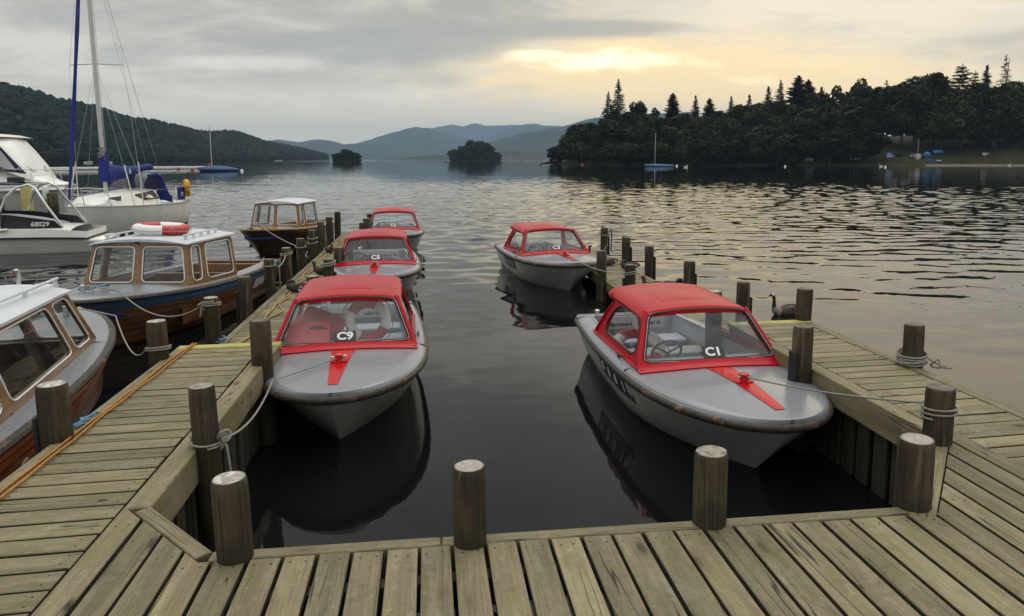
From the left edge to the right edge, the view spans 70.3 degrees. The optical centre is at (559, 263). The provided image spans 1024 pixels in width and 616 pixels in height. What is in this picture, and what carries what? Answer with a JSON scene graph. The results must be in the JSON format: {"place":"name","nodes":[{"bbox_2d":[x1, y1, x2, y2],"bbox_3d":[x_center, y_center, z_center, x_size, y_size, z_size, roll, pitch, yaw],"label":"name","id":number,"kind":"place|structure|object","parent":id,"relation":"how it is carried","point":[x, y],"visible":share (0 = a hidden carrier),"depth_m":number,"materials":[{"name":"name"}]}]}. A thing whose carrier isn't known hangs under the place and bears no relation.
{"place":"outdoors","nodes":[
{"label":"outdoors","id":0,"kind":"place"},
{"bbox_2d":[0,81,328,161],"bbox_3d":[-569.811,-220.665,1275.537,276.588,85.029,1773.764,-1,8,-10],"label":"hillside wood","id":1,"kind":"object","parent":0,"point":[36,109],"visible":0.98,"depth_m":665.35,"materials":[{"name":"plant"}]},
{"bbox_2d":[265,139,435,158],"bbox_3d":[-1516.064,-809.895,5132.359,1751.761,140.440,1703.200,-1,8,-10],"label":"distant hills","id":2,"kind":"structure","parent":0,"point":[365,151],"depth_m":4959.84,"materials":[{"name":"blue"}]},
{"bbox_2d":[355,127,475,154],"bbox_3d":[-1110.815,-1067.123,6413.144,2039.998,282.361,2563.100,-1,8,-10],"label":"blue mountain","id":3,"kind":"structure","parent":0,"point":[423,140],"depth_m":6096.65,"materials":[{"name":"blue"}]},
{"bbox_2d":[396,150,549,158],"bbox_3d":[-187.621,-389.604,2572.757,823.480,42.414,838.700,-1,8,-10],"label":"foothill","id":4,"kind":"structure","parent":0,"point":[512,154],"depth_m":2444.55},
{"bbox_2d":[453,160,492,160],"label":"islet","id":5,"kind":"object","parent":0,"point":[472,160],"visible":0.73,"depth_m":783.79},
{"bbox_2d":[461,140,480,159],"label":"broadleaf tree","id":6,"kind":"object","parent":5,"relation":"on","point":[470,146],"visible":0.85,"depth_m":783.19,"materials":[{"name":"green plant"}]},
{"bbox_2d":[470,141,493,159],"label":"broadleaf tree","id":7,"kind":"object","parent":5,"relation":"on","point":[481,152],"visible":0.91,"depth_m":786.42,"materials":[{"name":"green plant"}]},
{"bbox_2d":[432,123,520,140],"bbox_3d":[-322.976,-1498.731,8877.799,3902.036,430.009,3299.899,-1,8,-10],"label":"cloudy mountain","id":8,"kind":"structure","parent":0,"point":[477,132],"depth_m":8670.11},
{"bbox_2d":[0,159,1023,615],"bbox_3d":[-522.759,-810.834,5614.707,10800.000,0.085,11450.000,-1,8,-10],"label":"lake water","id":9,"kind":"structure","parent":0,"point":[514,393],"depth_m":12.65,"materials":[{"name":"black liquid"}]},
{"bbox_2d":[7,177,33,210],"bbox_3d":[-18.574,-1.478,25.134,0.682,3.020,0.332,-1,8,-10],"label":"mooring pile","id":10,"kind":"object","parent":9,"relation":"in","point":[25,192],"visible":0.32,"depth_m":24.91,"materials":[{"name":"yellow paint"}]},
{"bbox_2d":[0,134,76,212],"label":"motor cruiser","id":11,"kind":"object","parent":9,"relation":"on","point":[23,158],"visible":0.6,"depth_m":29.37,"materials":[{"name":"white plastic"}]},
{"bbox_2d":[32,380,73,455],"bbox_3d":[-3.171,2.031,4.698,0.207,2.603,0.185,4,9,23],"label":"mooring post","id":12,"kind":"object","parent":9,"relation":"in","point":[52,421],"visible":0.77,"depth_m":4.48,"materials":[{"name":"brown wood"}]},
{"bbox_2d":[46,193,59,213],"bbox_3d":[-18.003,-1.303,25.879,0.343,2.460,0.336,-1,8,-10],"label":"mooring pile","id":13,"kind":"object","parent":9,"relation":"in","point":[52,202],"visible":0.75,"depth_m":25.64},
{"bbox_2d":[0,277,115,481],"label":"wooden launch","id":14,"kind":"object","parent":9,"relation":"on","point":[71,344],"visible":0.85,"depth_m":6.46,"materials":[{"name":"grey paint"}]},
{"bbox_2d":[0,308,71,400],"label":"side window","id":15,"kind":"structure","parent":14,"relation":"in","point":[46,310],"depth_m":5.82,"materials":[{"name":"clear glass"}]},
{"bbox_2d":[52,298,89,347],"bbox_3d":[-4.462,0.539,6.625,0.093,0.486,0.625,-2,8,-14],"label":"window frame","id":16,"kind":"structure","parent":14,"relation":"in","point":[64,299],"depth_m":6.61,"materials":[{"name":"metal"}]},
{"bbox_2d":[0,182,119,254],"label":"speedboat","id":17,"kind":"object","parent":9,"relation":"on","point":[29,232],"visible":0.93,"depth_m":18.82,"materials":[{"name":"white plastic"}]},
{"bbox_2d":[64,0,189,234],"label":"sailing yacht","id":18,"kind":"object","parent":9,"relation":"on","point":[144,197],"visible":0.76,"depth_m":23.54,"materials":[{"name":"white plastic"}]},
{"bbox_2d":[50,166,203,169],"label":"floating boom","id":19,"kind":"object","parent":9,"relation":"on","point":[155,167],"visible":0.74,"depth_m":170.45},
{"bbox_2d":[53,228,279,347],"bbox_3d":[-5.990,0.282,11.213,1.928,1.604,5.138,0,8,-1],"label":"wooden launch","id":20,"kind":"object","parent":9,"relation":"on","point":[188,284],"visible":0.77,"depth_m":10.30,"materials":[{"name":"brown paint"}]},
{"bbox_2d":[129,222,191,234],"bbox_3d":[-5.987,-0.532,10.891,0.811,0.136,0.811,11,10,44],"label":"lifebuoy","id":21,"kind":"object","parent":20,"relation":"on","point":[160,228],"visible":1,"depth_m":10.63,"materials":[{"name":"plastic"}]},
{"bbox_2d":[188,382,222,553],"bbox_3d":[-2.164,2.023,4.609,0.160,2.603,0.162,-6,10,-30],"label":"mooring post","id":22,"kind":"object","parent":9,"relation":"in","point":[203,415],"visible":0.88,"depth_m":4.41,"materials":[{"name":"wood"}]},
{"bbox_2d":[188,356,344,470],"bbox_3d":[-2.201,1.170,5.514,0.447,0.608,2.245,0,8,2],"label":"mooring rope","id":23,"kind":"object","parent":22,"relation":"attached to","point":[222,440],"visible":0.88,"depth_m":4.46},
{"bbox_2d":[197,125,238,170],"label":"keelboat","id":24,"kind":"object","parent":9,"relation":"on","point":[215,168],"visible":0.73,"depth_m":141.46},
{"bbox_2d":[210,471,253,593],"bbox_3d":[-1.433,2.213,3.372,0.160,2.603,0.162,3,10,23],"label":"mooring post","id":25,"kind":"object","parent":9,"relation":"in","point":[231,511],"visible":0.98,"depth_m":3.13,"materials":[{"name":"wood"}]},
{"bbox_2d":[249,318,277,445],"bbox_3d":[-2.565,1.762,6.378,0.182,2.603,0.184,-1,8,-3],"label":"mooring post","id":26,"kind":"object","parent":9,"relation":"in","point":[261,342],"visible":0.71,"depth_m":6.20,"materials":[{"name":"wood"}]},
{"bbox_2d":[239,198,334,257],"bbox_3d":[-7.509,-0.991,20.027,1.708,1.595,5.138,0,8,-1],"label":"wooden launch","id":27,"kind":"object","parent":9,"relation":"on","point":[261,240],"visible":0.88,"depth_m":19.00,"materials":[{"name":"brown wood"}]},
{"bbox_2d":[262,274,428,438],"bbox_3d":[-2.265,0.875,7.838,1.644,1.255,4.254,-2,8,-12],"label":"cabin boat","id":28,"kind":"object","parent":9,"relation":"on","point":[363,382],"visible":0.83,"depth_m":6.79,"materials":[{"name":"grey paint"}]},
{"bbox_2d":[287,321,330,343],"bbox_3d":[-2.554,0.731,7.388,0.420,0.076,0.340,0,46,-16],"label":"seat cushion","id":29,"kind":"object","parent":28,"relation":"on","point":[298,332],"visible":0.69,"depth_m":7.37,"materials":[{"name":"leather"}]},
{"bbox_2d":[298,306,345,340],"bbox_3d":[-2.545,0.647,7.728,0.460,0.320,0.081,20,-35,1],"label":"seat cushion","id":30,"kind":"object","parent":28,"relation":"on","point":[313,313],"visible":0.49,"depth_m":7.73,"materials":[{"name":"leather"}]},
{"bbox_2d":[342,300,392,339],"bbox_3d":[-2.089,0.616,7.885,0.535,0.535,0.090,-3,-9,-20],"label":"lifebuoy","id":31,"kind":"object","parent":28,"relation":"in","point":[378,306],"visible":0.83,"depth_m":7.86,"materials":[{"name":"plastic"}]},
{"bbox_2d":[334,228,421,301],"bbox_3d":[-3.432,0.038,13.613,1.644,1.255,4.254,-2,8,-12],"label":"cabin boat","id":32,"kind":"object","parent":9,"relation":"on","point":[404,266],"visible":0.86,"depth_m":13.11,"materials":[{"name":"red paint"}]},
{"bbox_2d":[367,207,424,249],"bbox_3d":[-4.557,-0.872,19.899,1.644,1.255,4.254,-2,8,-12],"label":"cabin boat","id":33,"kind":"object","parent":9,"relation":"on","point":[415,231],"visible":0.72,"depth_m":19.20,"materials":[{"name":"red paint"}]},
{"bbox_2d":[453,460,486,615],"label":"mooring post","id":34,"kind":"object","parent":9,"relation":"in","point":[469,504],"visible":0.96,"depth_m":3.26,"materials":[{"name":"wood"}]},
{"bbox_2d":[494,222,596,289],"bbox_3d":[-0.270,-0.169,15.044,1.644,1.255,4.254,-2,9,-17],"label":"cabin boat","id":35,"kind":"object","parent":9,"relation":"on","point":[547,264],"visible":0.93,"depth_m":14.23,"materials":[{"name":"grey plastic"}]},
{"bbox_2d":[574,283,833,467],"bbox_3d":[1.261,0.961,7.246,1.644,1.255,4.254,-2,8,-11],"label":"cabin boat","id":36,"kind":"object","parent":9,"relation":"on","point":[697,395],"visible":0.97,"depth_m":6.42,"materials":[{"name":"grey plastic"}]},
{"bbox_2d":[612,328,669,358],"bbox_3d":[0.823,0.871,7.593,0.616,0.099,0.616,-16,39,-28],"label":"lifebuoy","id":37,"kind":"object","parent":36,"relation":"in","point":[624,335],"visible":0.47,"depth_m":7.66,"materials":[{"name":"plastic"}]},
{"bbox_2d":[692,445,727,535],"bbox_3d":[0.729,2.179,3.672,0.172,2.603,0.174,2,9,12],"label":"mooring post","id":38,"kind":"object","parent":9,"relation":"in","point":[710,484],"visible":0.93,"depth_m":3.44,"materials":[{"name":"wood"}]},
{"bbox_2d":[768,293,795,315],"bbox_3d":[3.601,0.652,11.534,0.704,0.398,0.236,-3,9,-18],"label":"goose","id":39,"kind":"object","parent":9,"relation":"on","point":[786,310],"visible":0.73,"depth_m":11.44},
{"bbox_2d":[787,324,813,449],"bbox_3d":[2.029,1.808,6.270,0.212,2.603,0.180,-2,8,-12],"label":"mooring post","id":40,"kind":"object","parent":9,"relation":"in","point":[800,361],"visible":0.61,"depth_m":6.06,"materials":[{"name":"brown wood"}]},
{"bbox_2d":[902,322,924,368],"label":"mooring post","id":41,"kind":"object","parent":9,"relation":"in","point":[913,338],"visible":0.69,"depth_m":6.12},
{"bbox_2d":[893,432,935,512],"bbox_3d":[1.807,2.160,3.843,0.181,2.603,0.184,7,12,39],"label":"mooring post","id":42,"kind":"object","parent":9,"relation":"in","point":[914,473],"visible":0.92,"depth_m":3.60,"materials":[{"name":"wood"}]},
{"bbox_2d":[922,383,955,457],"bbox_3d":[2.351,2.046,4.661,0.184,2.603,0.182,-1,8,-8],"label":"mooring post","id":43,"kind":"object","parent":9,"relation":"in","point":[939,430],"visible":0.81,"depth_m":4.43,"materials":[{"name":"wood"}]},
{"bbox_2d":[738,371,958,420],"bbox_3d":[1.927,0.916,5.181,0.217,0.324,1.810,-5,10,-32],"label":"mooring rope","id":44,"kind":"object","parent":43,"relation":"attached to","point":[921,408],"visible":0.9,"depth_m":4.69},
{"bbox_2d":[0,0,1023,143],"label":"sky","id":45,"kind":"structure","parent":0,"point":[340,71],"materials":[{"name":"grey"}]},
{"bbox_2d":[483,124,562,141],"bbox_3d":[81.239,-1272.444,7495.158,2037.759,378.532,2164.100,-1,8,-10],"label":"mountain","id":46,"kind":"structure","parent":0,"point":[513,131],"depth_m":7385.02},
{"bbox_2d":[487,112,692,151],"bbox_3d":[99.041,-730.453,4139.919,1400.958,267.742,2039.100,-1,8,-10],"label":"hillside","id":47,"kind":"structure","parent":0,"point":[541,140],"depth_m":3946.00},
{"bbox_2d":[544,135,1023,165],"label":"shore ground","id":48,"kind":"structure","parent":0,"point":[1003,152],"depth_m":275.45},
{"bbox_2d":[546,146,571,163],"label":"broadleaf tree","id":49,"kind":"object","parent":48,"relation":"on","point":[555,155],"visible":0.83,"depth_m":324.62,"materials":[{"name":"green plant"}]},
{"bbox_2d":[566,142,587,162],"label":"broadleaf tree","id":50,"kind":"object","parent":48,"relation":"on","point":[573,152],"visible":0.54,"depth_m":310.67,"materials":[{"name":"green plant"}]},
{"bbox_2d":[572,122,596,141],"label":"broadleaf tree","id":51,"kind":"object","parent":48,"relation":"on","point":[579,129],"visible":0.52,"depth_m":324.85,"materials":[{"name":"green plant"}]},
{"bbox_2d":[589,122,623,149],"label":"broadleaf tree","id":52,"kind":"object","parent":48,"relation":"on","point":[606,132],"visible":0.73,"depth_m":290.15,"materials":[{"name":"green plant"}]},
{"bbox_2d":[607,79,626,120],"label":"fir tree","id":53,"kind":"object","parent":48,"relation":"on","point":[615,113],"visible":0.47,"depth_m":316.49,"materials":[{"name":"green plant"}]},
{"bbox_2d":[610,128,636,144],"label":"broadleaf tree","id":54,"kind":"object","parent":48,"relation":"on","point":[624,133],"visible":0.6,"depth_m":285.33,"materials":[{"name":"green plant"}]},
{"bbox_2d":[612,111,641,128],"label":"broadleaf tree","id":55,"kind":"object","parent":48,"relation":"on","point":[625,119],"visible":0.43,"depth_m":303.10,"materials":[{"name":"green plant"}]},
{"bbox_2d":[613,142,645,163],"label":"broadleaf tree","id":56,"kind":"object","parent":48,"relation":"on","point":[630,152],"visible":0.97,"depth_m":276.57,"materials":[{"name":"green plant"}]},
{"bbox_2d":[631,114,657,129],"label":"broadleaf tree","id":57,"kind":"object","parent":48,"relation":"on","point":[643,122],"visible":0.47,"depth_m":299.73,"materials":[{"name":"green plant"}]},
{"bbox_2d":[645,142,674,162],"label":"broadleaf tree","id":58,"kind":"object","parent":48,"relation":"on","point":[664,151],"visible":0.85,"depth_m":273.11,"materials":[{"name":"green plant"}]},
{"bbox_2d":[650,125,677,145],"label":"broadleaf tree","id":59,"kind":"object","parent":48,"relation":"on","point":[664,133],"visible":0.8,"depth_m":277.39,"materials":[{"name":"green plant"}]},
{"bbox_2d":[663,93,682,118],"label":"cypress tree","id":60,"kind":"object","parent":48,"relation":"on","point":[672,109],"visible":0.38,"depth_m":312.81,"materials":[{"name":"green plant"}]},
{"bbox_2d":[669,113,695,131],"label":"broadleaf tree","id":61,"kind":"object","parent":48,"relation":"on","point":[680,121],"visible":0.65,"depth_m":289.92,"materials":[{"name":"green plant"}]},
{"bbox_2d":[726,125,760,142],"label":"broadleaf tree","id":62,"kind":"object","parent":48,"relation":"on","point":[747,134],"visible":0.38,"depth_m":271.43,"materials":[{"name":"green plant"}]},
{"bbox_2d":[737,103,764,128],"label":"broadleaf tree","id":63,"kind":"object","parent":48,"relation":"on","point":[748,117],"visible":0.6,"depth_m":288.84,"materials":[{"name":"green plant"}]},
{"bbox_2d":[750,124,781,136],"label":"broadleaf tree","id":64,"kind":"object","parent":48,"relation":"on","point":[764,129],"visible":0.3,"depth_m":275.06,"materials":[{"name":"green plant"}]},
{"bbox_2d":[751,100,793,128],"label":"broadleaf tree","id":65,"kind":"object","parent":48,"relation":"on","point":[770,107],"visible":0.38,"depth_m":288.56,"materials":[{"name":"green plant"}]},
{"bbox_2d":[783,75,808,106],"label":"cypress tree","id":66,"kind":"object","parent":48,"relation":"on","point":[797,92],"visible":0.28,"depth_m":315.16,"materials":[{"name":"green plant"}]},
{"bbox_2d":[790,108,834,158],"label":"broadleaf tree","id":67,"kind":"object","parent":48,"relation":"on","point":[806,120],"visible":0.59,"depth_m":272.66,"materials":[{"name":"green plant"}]},
{"bbox_2d":[801,91,834,108],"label":"broadleaf tree","id":68,"kind":"object","parent":48,"relation":"on","point":[817,100],"visible":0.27,"depth_m":291.86,"materials":[{"name":"green plant"}]},
{"bbox_2d":[813,105,851,133],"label":"broadleaf tree","id":69,"kind":"object","parent":48,"relation":"on","point":[837,114],"visible":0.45,"depth_m":272.31,"materials":[{"name":"green plant"}]},
{"bbox_2d":[834,131,870,160],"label":"broadleaf tree","id":70,"kind":"object","parent":48,"relation":"on","point":[853,154],"visible":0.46,"depth_m":266.09,"materials":[{"name":"green plant"}]},
{"bbox_2d":[837,106,878,157],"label":"broadleaf tree","id":71,"kind":"object","parent":48,"relation":"on","point":[856,119],"visible":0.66,"depth_m":268.79,"materials":[{"name":"green plant"}]},
{"bbox_2d":[839,84,891,131],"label":"broadleaf tree","id":72,"kind":"object","parent":48,"relation":"on","point":[872,100],"visible":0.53,"depth_m":285.65,"materials":[{"name":"green plant"}]},
{"bbox_2d":[848,131,892,160],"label":"broadleaf tree","id":73,"kind":"object","parent":48,"relation":"on","point":[877,139],"visible":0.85,"depth_m":264.30,"materials":[{"name":"green plant"}]},
{"bbox_2d":[870,85,905,146],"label":"broadleaf tree","id":74,"kind":"object","parent":48,"relation":"on","point":[892,131],"visible":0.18,"depth_m":286.19,"materials":[{"name":"green plant"}]},
{"bbox_2d":[875,81,933,146],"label":"broadleaf tree","id":75,"kind":"object","parent":48,"relation":"on","point":[904,98],"visible":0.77,"depth_m":281.25,"materials":[{"name":"green plant"}]},
{"bbox_2d":[910,72,957,147],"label":"broadleaf tree","id":76,"kind":"object","parent":48,"relation":"on","point":[938,86],"visible":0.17,"depth_m":283.40,"materials":[{"name":"green plant"}]},
{"bbox_2d":[911,96,976,149],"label":"broadleaf tree","id":77,"kind":"object","parent":48,"relation":"on","point":[950,117],"visible":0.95,"depth_m":276.20,"materials":[{"name":"green plant"}]},
{"bbox_2d":[949,64,975,93],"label":"cedar tree","id":78,"kind":"object","parent":48,"relation":"on","point":[958,80],"visible":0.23,"depth_m":311.29,"materials":[{"name":"green plant"}]},
{"bbox_2d":[948,94,981,149],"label":"broadleaf tree","id":79,"kind":"object","parent":48,"relation":"on","point":[963,134],"visible":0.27,"depth_m":277.74,"materials":[{"name":"green plant"}]},
{"bbox_2d":[949,88,987,146],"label":"broadleaf tree","id":80,"kind":"object","parent":48,"relation":"on","point":[976,93],"visible":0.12,"depth_m":279.53,"materials":[{"name":"green plant"}]},
{"bbox_2d":[968,83,1004,145],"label":"broadleaf tree","id":81,"kind":"object","parent":48,"relation":"on","point":[988,90],"visible":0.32,"depth_m":280.00,"materials":[{"name":"green plant"}]},
{"bbox_2d":[997,80,1023,143],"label":"broadleaf tree","id":82,"kind":"object","parent":48,"relation":"on","point":[1014,88],"visible":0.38,"depth_m":276.34,"materials":[{"name":"green plant"}]},
{"label":"lake bed","id":83,"kind":"structure","parent":0,"visible":0},
{"bbox_2d":[0,342,281,615],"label":"jetty","id":84,"kind":"object","parent":83,"relation":"on","point":[133,453],"visible":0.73,"depth_m":4.21,"materials":[{"name":"brown wood"}]},
{"bbox_2d":[0,343,196,498],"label":"long rope","id":85,"kind":"object","parent":84,"relation":"on","point":[114,404],"visible":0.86,"depth_m":4.68,"materials":[{"name":"fabric"}]},
{"bbox_2d":[146,319,168,368],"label":"mooring post","id":86,"kind":"object","parent":83,"relation":"on","point":[156,333],"visible":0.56,"depth_m":6.32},
{"bbox_2d":[77,308,171,355],"bbox_3d":[-4.298,0.696,7.144,2.341,0.300,0.347,7,11,41],"label":"mooring rope","id":87,"kind":"object","parent":86,"relation":"attached to","point":[155,348],"visible":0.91,"depth_m":6.99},
{"bbox_2d":[203,296,221,344],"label":"mooring post","id":88,"kind":"object","parent":83,"relation":"in","point":[212,324],"visible":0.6,"depth_m":8.34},
{"bbox_2d":[84,285,220,316],"bbox_3d":[-4.924,0.473,8.749,2.168,0.322,0.242,4,9,23],"label":"mooring rope","id":89,"kind":"object","parent":88,"relation":"attached to","point":[208,303],"visible":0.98,"depth_m":8.51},
{"bbox_2d":[235,276,252,326],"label":"mooring post","id":90,"kind":"object","parent":83,"relation":"on","point":[244,306],"visible":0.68,"depth_m":9.99,"materials":[{"name":"brown wood"}]},
{"bbox_2d":[263,258,275,300],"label":"mooring post","id":91,"kind":"object","parent":83,"relation":"on","point":[270,282],"visible":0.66,"depth_m":11.45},
{"bbox_2d":[281,247,292,285],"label":"mooring post","id":92,"kind":"object","parent":83,"relation":"on","point":[287,271],"visible":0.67,"depth_m":12.90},
{"bbox_2d":[296,238,305,272],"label":"mooring post","id":93,"kind":"object","parent":83,"relation":"on","point":[300,257],"visible":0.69,"depth_m":14.42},
{"bbox_2d":[308,230,317,261],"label":"mooring post","id":94,"kind":"object","parent":83,"relation":"on","point":[313,253],"visible":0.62,"depth_m":15.93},
{"bbox_2d":[316,221,325,254],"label":"mooring post","id":95,"kind":"object","parent":83,"relation":"on","point":[320,231],"visible":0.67,"depth_m":17.09,"materials":[{"name":"brown wood"}]},
{"bbox_2d":[323,259,337,303],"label":"mooring post","id":96,"kind":"object","parent":83,"relation":"on","point":[328,271],"visible":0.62,"depth_m":11.49,"materials":[{"name":"brown wood"}]},
{"bbox_2d":[219,233,362,343],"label":"jetty","id":97,"kind":"object","parent":96,"relation":"attached to","point":[241,331],"visible":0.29,"depth_m":10.30,"materials":[{"name":"wood"}]},
{"bbox_2d":[237,238,343,342],"bbox_3d":[-4.582,0.212,13.157,0.246,0.024,12.406,-2,8,-11],"label":"long rope","id":98,"kind":"object","parent":97,"relation":"on","point":[280,301],"visible":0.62,"depth_m":11.18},
{"bbox_2d":[31,434,1023,615],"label":"front jetty","id":99,"kind":"object","parent":83,"relation":"on","point":[957,549],"visible":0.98,"depth_m":3.13,"materials":[{"name":"wood"}]},
{"bbox_2d":[596,250,606,301],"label":"mooring post","id":100,"kind":"object","parent":83,"relation":"on","point":[601,277],"visible":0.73,"depth_m":12.52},
{"bbox_2d":[622,237,631,262],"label":"mooring post","id":101,"kind":"object","parent":83,"relation":"on","point":[626,251],"visible":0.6,"depth_m":14.61,"materials":[{"name":"brown wood"}]},
{"bbox_2d":[622,264,634,311],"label":"mooring post","id":102,"kind":"object","parent":83,"relation":"on","point":[628,280],"visible":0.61,"depth_m":10.84,"materials":[{"name":"brown wood"}]},
{"bbox_2d":[586,250,731,346],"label":"jetty","id":103,"kind":"object","parent":102,"relation":"attached to","point":[613,280],"visible":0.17,"depth_m":12.67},
{"bbox_2d":[644,245,655,280],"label":"mooring post","id":104,"kind":"object","parent":83,"relation":"on","point":[650,265],"visible":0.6,"depth_m":13.17,"materials":[{"name":"brown wood"}]},
{"bbox_2d":[683,260,696,284],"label":"mooring post","id":105,"kind":"object","parent":83,"relation":"on","point":[689,275],"visible":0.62,"depth_m":11.21,"materials":[{"name":"brown wood"}]},
{"bbox_2d":[705,290,721,346],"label":"mooring post","id":106,"kind":"object","parent":83,"relation":"on","point":[713,327],"visible":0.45,"depth_m":7.86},
{"bbox_2d":[735,281,752,321],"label":"mooring post","id":107,"kind":"object","parent":83,"relation":"on","point":[744,299],"visible":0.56,"depth_m":9.32,"materials":[{"name":"brown wood"}]},
{"bbox_2d":[795,287,812,320],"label":"mooring post","id":108,"kind":"object","parent":83,"relation":"on","point":[804,302],"visible":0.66,"depth_m":7.87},
{"bbox_2d":[727,320,1023,505],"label":"jetty","id":109,"kind":"object","parent":83,"relation":"on","point":[859,437],"visible":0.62,"depth_m":5.59,"materials":[{"name":"brown wood"}]},
{"bbox_2d":[895,347,951,368],"bbox_3d":[3.085,0.807,6.199,0.410,0.143,0.258,1,8,5],"label":"coiled rope","id":110,"kind":"object","parent":109,"relation":"on","point":[925,358],"visible":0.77,"depth_m":6.12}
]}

